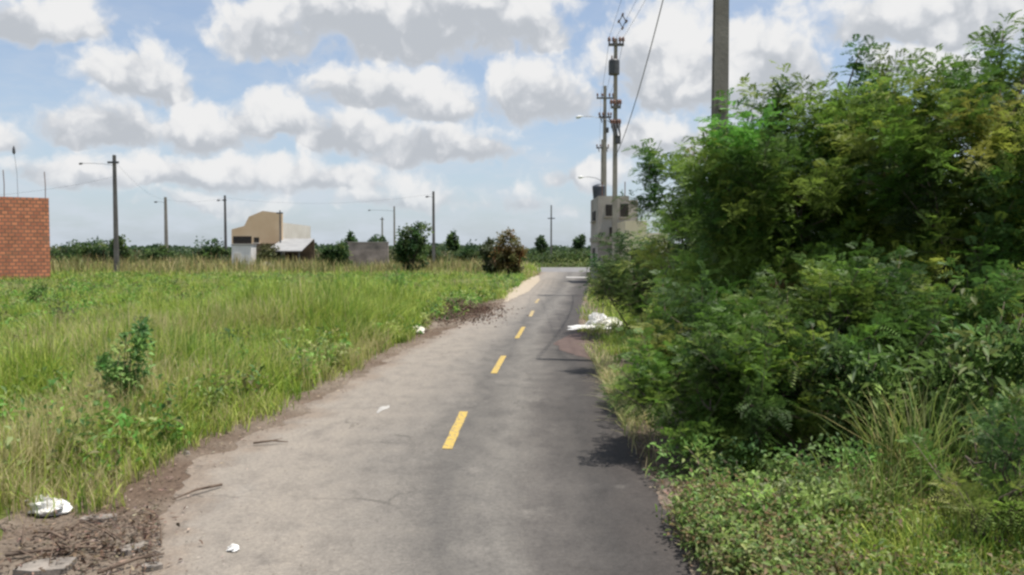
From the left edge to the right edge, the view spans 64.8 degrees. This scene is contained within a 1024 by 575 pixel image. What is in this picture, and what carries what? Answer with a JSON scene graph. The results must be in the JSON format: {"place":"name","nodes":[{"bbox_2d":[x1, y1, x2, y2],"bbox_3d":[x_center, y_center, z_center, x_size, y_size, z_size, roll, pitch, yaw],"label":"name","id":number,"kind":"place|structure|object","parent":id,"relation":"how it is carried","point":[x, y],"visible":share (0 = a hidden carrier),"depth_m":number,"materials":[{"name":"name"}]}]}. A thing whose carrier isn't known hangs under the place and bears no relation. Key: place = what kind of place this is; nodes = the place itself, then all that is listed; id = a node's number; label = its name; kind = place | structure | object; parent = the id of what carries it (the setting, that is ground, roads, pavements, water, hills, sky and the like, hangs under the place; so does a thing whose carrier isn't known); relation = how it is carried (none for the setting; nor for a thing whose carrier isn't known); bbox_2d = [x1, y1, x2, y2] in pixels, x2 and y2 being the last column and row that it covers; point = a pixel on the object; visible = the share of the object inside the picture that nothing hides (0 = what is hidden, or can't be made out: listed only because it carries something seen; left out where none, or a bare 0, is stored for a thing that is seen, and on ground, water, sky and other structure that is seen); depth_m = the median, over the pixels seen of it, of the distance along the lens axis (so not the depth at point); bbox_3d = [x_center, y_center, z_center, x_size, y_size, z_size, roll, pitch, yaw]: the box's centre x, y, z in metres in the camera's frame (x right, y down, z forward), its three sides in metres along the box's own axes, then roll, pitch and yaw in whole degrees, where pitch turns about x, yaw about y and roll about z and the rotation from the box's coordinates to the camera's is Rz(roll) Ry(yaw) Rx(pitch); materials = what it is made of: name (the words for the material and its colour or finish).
{"place":"outdoors","nodes":[
{"label":"outdoors","id":0,"kind":"place"},
{"bbox_2d":[0,272,751,574],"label":"verge soil","id":1,"kind":"structure","parent":0,"point":[180,460],"depth_m":6.89,"materials":[{"name":"soil"}]},
{"bbox_2d":[13,557,76,574],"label":"pavement slab","id":2,"kind":"object","parent":1,"relation":"on","point":[33,566],"depth_m":5.02,"materials":[{"name":"concrete"}]},
{"bbox_2d":[28,497,72,516],"bbox_3d":[-3.503,1.656,6.137,0.286,0.115,0.265,2,3,37],"label":"plastic bag","id":3,"kind":"object","parent":1,"relation":"on","point":[64,506],"visible":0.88,"depth_m":6.08,"materials":[{"name":"plastic"}]},
{"bbox_2d":[34,527,70,541],"bbox_3d":[-3.154,1.709,5.638,0.391,0.039,0.151,1,3,29],"label":"dead stick","id":4,"kind":"object","parent":1,"relation":"on","point":[53,532],"visible":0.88,"depth_m":5.60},
{"bbox_2d":[5,543,120,556],"bbox_3d":[-2.931,1.722,5.353,0.744,0.039,0.103,-1,3,-13],"label":"dead stick","id":5,"kind":"object","parent":1,"relation":"on","point":[34,551],"visible":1,"depth_m":5.28,"materials":[{"name":"wood"}]},
{"bbox_2d":[79,514,116,522],"bbox_3d":[-3.065,1.722,5.995,0.254,0.040,0.130,0,3,0],"label":"pavement slab","id":6,"kind":"object","parent":1,"relation":"on","point":[104,517],"depth_m":5.97,"materials":[{"name":"concrete"}]},
{"bbox_2d":[0,481,202,574],"bbox_3d":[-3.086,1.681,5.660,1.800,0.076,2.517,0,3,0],"label":"twig litter","id":7,"kind":"object","parent":1,"relation":"on","point":[154,523],"visible":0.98,"depth_m":5.54,"materials":[{"name":"wood"}]},
{"bbox_2d":[97,552,164,573],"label":"dead stick","id":8,"kind":"object","parent":1,"relation":"on","point":[126,562],"visible":1,"depth_m":5.08,"materials":[{"name":"wood"}]},
{"bbox_2d":[114,541,151,555],"bbox_3d":[-2.529,1.748,5.374,0.231,0.045,0.125,-2,3,-41],"label":"pavement slab","id":9,"kind":"object","parent":1,"relation":"on","point":[129,550],"depth_m":5.35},
{"bbox_2d":[142,561,162,572],"bbox_3d":[-2.256,1.761,5.068,0.123,0.045,0.089,0,3,0],"label":"pavement slab","id":10,"kind":"object","parent":1,"relation":"on","point":[156,566],"depth_m":5.05,"materials":[{"name":"concrete"}]},
{"bbox_2d":[58,298,506,574],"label":"leaf litter","id":11,"kind":"object","parent":1,"relation":"on","point":[117,556],"visible":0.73,"depth_m":7.02,"materials":[{"name":"plant"}]},
{"bbox_2d":[407,297,531,341],"bbox_3d":[-1.686,0.669,25.742,4.614,0.632,15.894,0,3,0],"label":"brush heap","id":12,"kind":"object","parent":1,"relation":"on","point":[478,308],"visible":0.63,"depth_m":24.62,"materials":[{"name":"plant"}]},
{"bbox_2d":[578,340,683,477],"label":"grass","id":13,"kind":"structure","parent":1,"relation":"on","point":[608,373],"depth_m":10.07,"materials":[{"name":"green plant"}]},
{"bbox_2d":[579,330,741,574],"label":"dead leaves","id":14,"kind":"object","parent":1,"relation":"on","point":[664,491],"visible":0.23,"depth_m":7.62,"materials":[{"name":"plant"}]},
{"bbox_2d":[642,431,915,494],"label":"weed clump","id":15,"kind":"object","parent":1,"relation":"on","point":[714,464],"visible":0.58,"depth_m":6.50,"materials":[{"name":"green plant"}]},
{"bbox_2d":[687,464,881,556],"bbox_3d":[1.848,1.514,5.297,1.270,0.608,1.228,0,3,0],"label":"weed clump","id":16,"kind":"object","parent":1,"relation":"on","point":[822,497],"visible":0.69,"depth_m":5.39,"materials":[{"name":"green plant"}]},
{"bbox_2d":[142,272,691,574],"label":"road","id":17,"kind":"structure","parent":0,"point":[518,459],"depth_m":7.09,"materials":[{"name":"asphalt"}]},
{"bbox_2d":[172,483,222,499],"bbox_3d":[-2.574,1.665,6.617,0.028,0.039,0.468,2,3,32],"label":"dead stick","id":18,"kind":"object","parent":17,"relation":"on","point":[207,487],"visible":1,"depth_m":6.64,"materials":[{"name":"wood"}]},
{"bbox_2d":[226,543,239,551],"bbox_3d":[-1.861,1.728,5.384,0.083,0.040,0.088,0,3,0],"label":"paper scrap","id":19,"kind":"object","parent":17,"relation":"on","point":[232,547],"visible":1,"depth_m":5.36,"materials":[{"name":"white paper"}]},
{"bbox_2d":[253,438,287,443],"bbox_3d":[-2.496,1.588,8.338,0.343,0.039,0.080,-1,3,-19],"label":"dead stick","id":20,"kind":"object","parent":17,"relation":"on","point":[274,440],"visible":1,"depth_m":8.30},
{"bbox_2d":[148,317,532,574],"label":"road grit","id":21,"kind":"object","parent":17,"relation":"on","point":[271,479],"visible":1,"depth_m":6.44,"materials":[{"name":"gravel"}]},
{"bbox_2d":[567,325,610,329],"bbox_3d":[1.966,1.001,20.677,1.177,0.097,1.072,0,3,0],"label":"plastic sheet","id":22,"kind":"object","parent":17,"relation":"on","point":[574,327],"visible":0.62,"depth_m":20.45,"materials":[{"name":"plastic"}]},
{"bbox_2d":[585,312,606,324],"bbox_3d":[2.252,0.831,21.066,0.602,0.381,0.556,-2,3,-30],"label":"plastic bag","id":23,"kind":"object","parent":22,"relation":"on","point":[595,317],"visible":0.56,"depth_m":20.91,"materials":[{"name":"plastic"}]},
{"bbox_2d":[553,332,634,360],"bbox_3d":[1.720,1.217,17.272,1.672,0.001,5.200,0,3,0],"label":"dirt spill","id":24,"kind":"object","parent":17,"relation":"on","point":[574,344],"visible":0.39,"depth_m":17.23,"materials":[{"name":"soil"}]},
{"bbox_2d":[0,257,1023,561],"bbox_3d":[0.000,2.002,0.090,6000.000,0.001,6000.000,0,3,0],"label":"ground","id":25,"kind":"structure","parent":0,"point":[786,445],"depth_m":8.16,"materials":[{"name":"soil"}]},
{"bbox_2d":[0,170,50,279],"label":"brick building","id":26,"kind":"structure","parent":25,"relation":"on","point":[24,237],"depth_m":44.28,"materials":[{"name":"brick"}]},
{"bbox_2d":[12,146,17,191],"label":"roof mast","id":27,"kind":"object","parent":26,"relation":"on","point":[13,150],"visible":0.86,"depth_m":46.20,"materials":[{"name":"metal"}]},
{"bbox_2d":[25,281,51,302],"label":"tall weed","id":28,"kind":"object","parent":25,"relation":"on","point":[38,290],"visible":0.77,"depth_m":25.89,"materials":[{"name":"green plant"}]},
{"bbox_2d":[49,303,85,324],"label":"tall weed","id":29,"kind":"object","parent":25,"relation":"on","point":[62,313],"visible":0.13,"depth_m":17.15,"materials":[{"name":"green plant"}]},
{"bbox_2d":[50,239,92,263],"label":"background tree","id":30,"kind":"object","parent":25,"relation":"on","point":[72,251],"visible":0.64,"depth_m":87.37,"materials":[{"name":"green plant"}]},
{"bbox_2d":[75,236,110,263],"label":"background tree","id":31,"kind":"object","parent":25,"relation":"on","point":[93,247],"visible":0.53,"depth_m":89.95,"materials":[{"name":"green plant"}]},
{"bbox_2d":[79,155,119,271],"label":"utility pole","id":32,"kind":"object","parent":25,"relation":"on","point":[115,227],"visible":0.92,"depth_m":58.74,"materials":[{"name":"concrete"}]},
{"bbox_2d":[106,234,134,262],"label":"background tree","id":33,"kind":"object","parent":25,"relation":"on","point":[124,250],"visible":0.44,"depth_m":85.46,"materials":[{"name":"green plant"}]},
{"bbox_2d":[90,317,157,409],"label":"tall weed","id":34,"kind":"object","parent":25,"relation":"on","point":[111,368],"visible":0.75,"depth_m":8.88,"materials":[{"name":"green plant"}]},
{"bbox_2d":[130,310,156,329],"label":"tall weed","id":35,"kind":"object","parent":25,"relation":"on","point":[143,320],"visible":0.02,"depth_m":13.74,"materials":[{"name":"green plant"}]},
{"bbox_2d":[138,242,174,263],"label":"background tree","id":36,"kind":"object","parent":25,"relation":"on","point":[162,250],"visible":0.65,"depth_m":94.13,"materials":[{"name":"green plant"}]},
{"bbox_2d":[154,197,167,248],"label":"utility pole","id":37,"kind":"object","parent":25,"relation":"on","point":[165,224],"visible":0.81,"depth_m":102.62,"materials":[{"name":"concrete"}]},
{"bbox_2d":[184,236,229,262],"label":"background tree","id":38,"kind":"object","parent":25,"relation":"on","point":[209,251],"visible":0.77,"depth_m":92.67,"materials":[{"name":"green plant"}]},
{"bbox_2d":[217,195,226,257],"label":"utility pole","id":39,"kind":"object","parent":25,"relation":"on","point":[225,228],"visible":0.77,"depth_m":100.66,"materials":[{"name":"concrete"}]},
{"bbox_2d":[214,328,240,347],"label":"tall weed","id":40,"kind":"object","parent":25,"relation":"on","point":[228,331],"visible":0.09,"depth_m":13.78,"materials":[{"name":"green plant"}]},
{"bbox_2d":[231,244,256,264],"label":"white hut","id":41,"kind":"object","parent":25,"relation":"on","point":[244,250],"visible":0.67,"depth_m":81.92,"materials":[{"name":"paint"}]},
{"bbox_2d":[50,244,454,263],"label":"brushwood","id":42,"kind":"object","parent":25,"relation":"on","point":[317,253],"visible":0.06,"depth_m":98.43,"materials":[{"name":"green plant"}]},
{"bbox_2d":[0,271,526,491],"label":"field weeds","id":43,"kind":"object","parent":25,"relation":"on","point":[513,280],"visible":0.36,"depth_m":14.34,"materials":[{"name":"green plant"}]},
{"bbox_2d":[0,260,540,523],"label":"field grass","id":44,"kind":"structure","parent":25,"relation":"on","point":[262,311],"depth_m":11.63,"materials":[{"name":"plant"}]},
{"bbox_2d":[256,243,287,264],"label":"background tree","id":45,"kind":"object","parent":25,"relation":"on","point":[267,249],"visible":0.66,"depth_m":83.44,"materials":[{"name":"green plant"}]},
{"bbox_2d":[232,211,314,262],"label":"beige house","id":46,"kind":"structure","parent":25,"relation":"on","point":[259,228],"depth_m":89.81,"materials":[{"name":"paint"}]},
{"bbox_2d":[233,236,251,243],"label":"window","id":47,"kind":"structure","parent":46,"relation":"in","point":[236,239],"depth_m":89.82,"materials":[{"name":"glass"}]},
{"bbox_2d":[276,210,282,242],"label":"utility pole","id":48,"kind":"object","parent":25,"relation":"on","point":[279,212],"visible":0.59,"depth_m":88.23,"materials":[{"name":"concrete"}]},
{"bbox_2d":[50,251,524,274],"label":"dry stalks","id":49,"kind":"object","parent":25,"relation":"on","point":[266,265],"visible":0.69,"depth_m":63.16,"materials":[{"name":"plant"}]},
{"bbox_2d":[317,239,353,265],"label":"round shrub","id":50,"kind":"object","parent":25,"relation":"on","point":[337,253],"visible":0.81,"depth_m":75.34,"materials":[{"name":"green plant"}]},
{"bbox_2d":[339,230,357,249],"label":"background tree","id":51,"kind":"object","parent":25,"relation":"on","point":[350,238],"visible":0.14,"depth_m":148.69,"materials":[{"name":"green plant"}]},
{"bbox_2d":[347,242,388,267],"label":"grey wall","id":52,"kind":"structure","parent":25,"relation":"on","point":[368,251],"depth_m":81.92,"materials":[{"name":"concrete"}]},
{"bbox_2d":[367,234,386,241],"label":"background tree","id":53,"kind":"object","parent":25,"relation":"on","point":[374,238],"visible":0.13,"depth_m":149.30,"materials":[{"name":"green plant"}]},
{"bbox_2d":[368,206,394,247],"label":"utility pole","id":54,"kind":"object","parent":25,"relation":"on","point":[393,225],"visible":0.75,"depth_m":126.59,"materials":[{"name":"concrete"}]},
{"bbox_2d":[386,264,406,288],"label":"tall weed","id":55,"kind":"object","parent":25,"relation":"on","point":[401,277],"visible":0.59,"depth_m":33.69,"materials":[{"name":"green plant"}]},
{"bbox_2d":[391,221,433,271],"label":"round tree","id":56,"kind":"object","parent":25,"relation":"on","point":[407,247],"visible":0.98,"depth_m":61.39,"materials":[{"name":"green plant"}]},
{"bbox_2d":[417,246,442,263],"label":"background tree","id":57,"kind":"object","parent":25,"relation":"on","point":[437,253],"visible":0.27,"depth_m":95.06,"materials":[{"name":"green plant"}]},
{"bbox_2d":[426,191,434,261],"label":"utility pole","id":58,"kind":"object","parent":25,"relation":"on","point":[433,224],"visible":0.91,"depth_m":93.66,"materials":[{"name":"concrete"}]},
{"bbox_2d":[444,228,460,260],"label":"background tree","id":59,"kind":"object","parent":25,"relation":"on","point":[452,242],"visible":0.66,"depth_m":144.27,"materials":[{"name":"green plant"}]},
{"bbox_2d":[454,239,486,263],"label":"background tree","id":60,"kind":"object","parent":25,"relation":"on","point":[467,254],"visible":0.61,"depth_m":99.23,"materials":[{"name":"green plant"}]},
{"bbox_2d":[478,237,503,273],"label":"grey shrub","id":61,"kind":"object","parent":25,"relation":"on","point":[484,252],"visible":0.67,"depth_m":55.62,"materials":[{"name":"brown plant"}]},
{"bbox_2d":[488,228,528,273],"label":"brown shrub","id":62,"kind":"object","parent":25,"relation":"on","point":[508,257],"visible":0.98,"depth_m":53.58,"materials":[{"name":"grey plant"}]},
{"bbox_2d":[51,242,971,256],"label":"woodland","id":63,"kind":"object","parent":25,"relation":"on","point":[182,249],"visible":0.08,"depth_m":291.79,"materials":[{"name":"green plant"}]},
{"bbox_2d":[55,261,972,266],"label":"roadside scrub","id":64,"kind":"object","parent":25,"relation":"on","point":[565,264],"visible":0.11,"depth_m":102.29,"materials":[{"name":"green plant"}]},
{"bbox_2d":[534,235,548,254],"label":"background tree","id":65,"kind":"object","parent":25,"relation":"on","point":[542,247],"visible":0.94,"depth_m":209.15,"materials":[{"name":"green plant"}]},
{"bbox_2d":[548,205,554,262],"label":"utility pole","id":66,"kind":"object","parent":25,"relation":"on","point":[551,218],"visible":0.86,"depth_m":121.69,"materials":[{"name":"concrete"}]},
{"bbox_2d":[175,248,973,264],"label":"hedgerow","id":67,"kind":"object","parent":25,"relation":"on","point":[546,258],"visible":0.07,"depth_m":120.33,"materials":[{"name":"green plant"}]},
{"bbox_2d":[572,233,586,256],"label":"background tree","id":68,"kind":"object","parent":25,"relation":"on","point":[579,243],"visible":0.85,"depth_m":198.97,"materials":[{"name":"green plant"}]},
{"bbox_2d":[578,139,608,183],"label":"utility pole","id":69,"kind":"object","parent":25,"relation":"on","point":[598,148],"visible":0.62,"depth_m":76.44,"materials":[{"name":"concrete"}]},
{"bbox_2d":[576,37,624,258],"bbox_3d":[3.890,-5.252,35.518,2.135,11.501,0.756,0,3,0],"label":"utility pole","id":70,"kind":"object","parent":25,"relation":"on","point":[614,71],"visible":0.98,"depth_m":35.57,"materials":[{"name":"concrete"}]},
{"bbox_2d":[596,86,612,195],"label":"utility pole","id":71,"kind":"object","parent":25,"relation":"on","point":[604,97],"visible":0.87,"depth_m":56.46,"materials":[{"name":"concrete"}]},
{"bbox_2d":[601,317,621,328],"bbox_3d":[2.580,0.903,20.762,0.557,0.285,0.474,-1,3,-20],"label":"plastic bag","id":72,"kind":"object","parent":25,"relation":"on","point":[608,319],"visible":0.41,"depth_m":20.65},
{"bbox_2d":[590,182,637,278],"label":"grey house","id":73,"kind":"structure","parent":25,"relation":"on","point":[601,214],"depth_m":49.86,"materials":[{"name":"concrete"}]},
{"bbox_2d":[590,211,595,222],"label":"window","id":74,"kind":"structure","parent":73,"relation":"in","point":[593,213],"depth_m":51.64,"materials":[{"name":"glass"}]},
{"bbox_2d":[592,184,604,198],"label":"water tank","id":75,"kind":"object","parent":73,"relation":"on","point":[597,189],"visible":0.87,"depth_m":52.05,"materials":[{"name":"plastic"}]},
{"bbox_2d":[604,205,611,216],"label":"window","id":76,"kind":"structure","parent":73,"relation":"in","point":[608,207],"depth_m":49.78,"materials":[{"name":"glass"}]},
{"bbox_2d":[619,204,629,217],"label":"window","id":77,"kind":"structure","parent":73,"relation":"in","point":[623,213],"depth_m":49.80,"materials":[{"name":"glass"}]},
{"bbox_2d":[578,229,680,333],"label":"dark shrub","id":78,"kind":"object","parent":25,"relation":"on","point":[622,287],"visible":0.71,"depth_m":18.47,"materials":[{"name":"green plant"}]},
{"bbox_2d":[617,221,667,278],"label":"cream house","id":79,"kind":"structure","parent":25,"relation":"on","point":[630,226],"depth_m":45.91,"materials":[{"name":"paint"}]},
{"bbox_2d":[609,193,701,320],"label":"thicket shrub","id":80,"kind":"object","parent":25,"relation":"on","point":[655,253],"visible":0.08,"depth_m":16.39,"materials":[{"name":"green plant"}]},
{"bbox_2d":[615,270,752,397],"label":"shrub","id":81,"kind":"object","parent":25,"relation":"on","point":[628,331],"visible":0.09,"depth_m":10.97,"materials":[{"name":"green plant"}]},
{"bbox_2d":[611,136,781,314],"bbox_3d":[3.526,-0.489,13.107,3.016,3.916,3.062,2,3,41],"label":"leaning tree","id":82,"kind":"object","parent":25,"relation":"on","point":[652,164],"visible":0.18,"depth_m":12.89,"materials":[{"name":"green plant"}]},
{"bbox_2d":[710,0,728,246],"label":"utility pole","id":83,"kind":"object","parent":25,"relation":"on","point":[720,56],"visible":0.29,"depth_m":13.94,"materials":[{"name":"concrete"}]},
{"bbox_2d":[616,0,662,154],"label":"cable","id":84,"kind":"object","parent":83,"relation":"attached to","point":[643,72],"visible":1,"depth_m":24.23,"materials":[{"name":"rubber"}]},
{"bbox_2d":[598,260,879,482],"bbox_3d":[2.423,0.697,8.433,3.666,1.980,2.563,-2,3,-41],"label":"shrub","id":85,"kind":"object","parent":25,"relation":"on","point":[654,359],"visible":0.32,"depth_m":7.72,"materials":[{"name":"green plant"}]},
{"bbox_2d":[718,299,827,448],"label":"leafy shrub","id":86,"kind":"object","parent":25,"relation":"on","point":[761,302],"visible":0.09,"depth_m":7.92,"materials":[{"name":"green plant"}]},
{"bbox_2d":[640,34,988,402],"bbox_3d":[3.624,-0.795,10.019,4.100,4.816,3.460,0,3,0],"label":"feathery tree","id":87,"kind":"object","parent":25,"relation":"on","point":[773,210],"visible":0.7,"depth_m":9.48,"materials":[{"name":"green plant"}]},
{"bbox_2d":[651,233,1005,469],"bbox_3d":[3.034,0.597,7.718,3.484,2.237,2.055,0,3,0],"label":"shrub","id":88,"kind":"object","parent":25,"relation":"on","point":[843,291],"visible":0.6,"depth_m":7.48,"materials":[{"name":"green plant"}]},
{"bbox_2d":[653,299,1016,473],"bbox_3d":[2.971,0.920,7.364,3.251,1.615,1.804,0,3,0],"label":"shrub","id":89,"kind":"object","parent":25,"relation":"on","point":[762,406],"visible":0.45,"depth_m":7.21,"materials":[{"name":"green plant"}]},
{"bbox_2d":[656,450,1023,574],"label":"verge weeds","id":90,"kind":"object","parent":25,"relation":"on","point":[746,550],"visible":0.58,"depth_m":5.00,"materials":[{"name":"green plant"}]},
{"bbox_2d":[794,327,922,475],"bbox_3d":[3.072,1.032,6.966,1.172,1.418,0.882,0,3,0],"label":"leafy shrub","id":91,"kind":"object","parent":25,"relation":"on","point":[863,381],"visible":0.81,"depth_m":6.81,"materials":[{"name":"green plant"}]},
{"bbox_2d":[734,122,1003,310],"bbox_3d":[6.216,-0.859,14.076,5.714,4.588,4.069,1,3,25],"label":"tall thicket shrub","id":92,"kind":"object","parent":25,"relation":"on","point":[886,238],"depth_m":13.30,"materials":[{"name":"green plant"}]},
{"bbox_2d":[782,433,964,540],"bbox_3d":[2.642,1.389,5.854,1.596,0.699,1.550,0,3,0],"label":"grass tuft","id":93,"kind":"object","parent":25,"relation":"on","point":[874,487],"visible":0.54,"depth_m":5.72,"materials":[{"name":"plant"}]},
{"bbox_2d":[793,363,1004,509],"bbox_3d":[3.187,1.143,6.266,2.283,1.153,2.033,1,3,23],"label":"grass tuft","id":94,"kind":"object","parent":25,"relation":"on","point":[902,448],"visible":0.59,"depth_m":6.22,"materials":[{"name":"plant"}]},
{"bbox_2d":[812,10,1023,424],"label":"feathery tree","id":95,"kind":"object","parent":25,"relation":"on","point":[994,166],"visible":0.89,"depth_m":8.60,"materials":[{"name":"green plant"}]},
{"bbox_2d":[854,255,1023,451],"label":"shrub","id":96,"kind":"object","parent":25,"relation":"on","point":[1010,291],"visible":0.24,"depth_m":7.61,"materials":[{"name":"green plant"}]},
{"bbox_2d":[888,288,1023,466],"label":"leafy shrub","id":97,"kind":"object","parent":25,"relation":"on","point":[988,363],"visible":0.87,"depth_m":6.77,"materials":[{"name":"green plant"}]},
{"bbox_2d":[890,383,1023,551],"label":"shrub","id":98,"kind":"object","parent":25,"relation":"on","point":[1005,437],"visible":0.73,"depth_m":5.11,"materials":[{"name":"green plant"}]},
{"bbox_2d":[905,383,1020,501],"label":"grass tuft","id":99,"kind":"object","parent":25,"relation":"on","point":[954,429],"visible":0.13,"depth_m":6.10,"materials":[{"name":"plant"}]},
{"bbox_2d":[905,47,1023,303],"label":"back thicket shrub","id":100,"kind":"object","parent":25,"relation":"on","point":[1010,57],"depth_m":13.27,"materials":[{"name":"green plant"}]},
{"bbox_2d":[0,0,1023,248],"label":"sky","id":101,"kind":"structure","parent":0,"point":[313,108],"materials":[{"name":"blue"}]},
{"bbox_2d":[504,276,539,300],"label":"sand shoulder","id":102,"kind":"object","parent":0,"point":[526,286],"visible":0.72,"depth_m":43.72},
{"bbox_2d":[538,267,590,271],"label":"cross road","id":103,"kind":"structure","parent":0,"point":[561,269],"depth_m":88.20,"materials":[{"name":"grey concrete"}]},
{"bbox_2d":[576,269,1023,574],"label":"verge grass","id":104,"kind":"structure","parent":0,"point":[993,548],"depth_m":4.97,"materials":[{"name":"plant"}]},
{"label":"cable","id":105,"kind":"object","parent":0,"visible":0},
{"bbox_2d":[617,13,627,29],"bbox_3d":[4.261,-10.253,31.070,0.380,0.600,0.200,0,3,0],"label":"cable spacer","id":106,"kind":"object","parent":105,"relation":"hanging from","point":[626,21],"visible":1,"depth_m":31.05,"materials":[{"name":"metal"}]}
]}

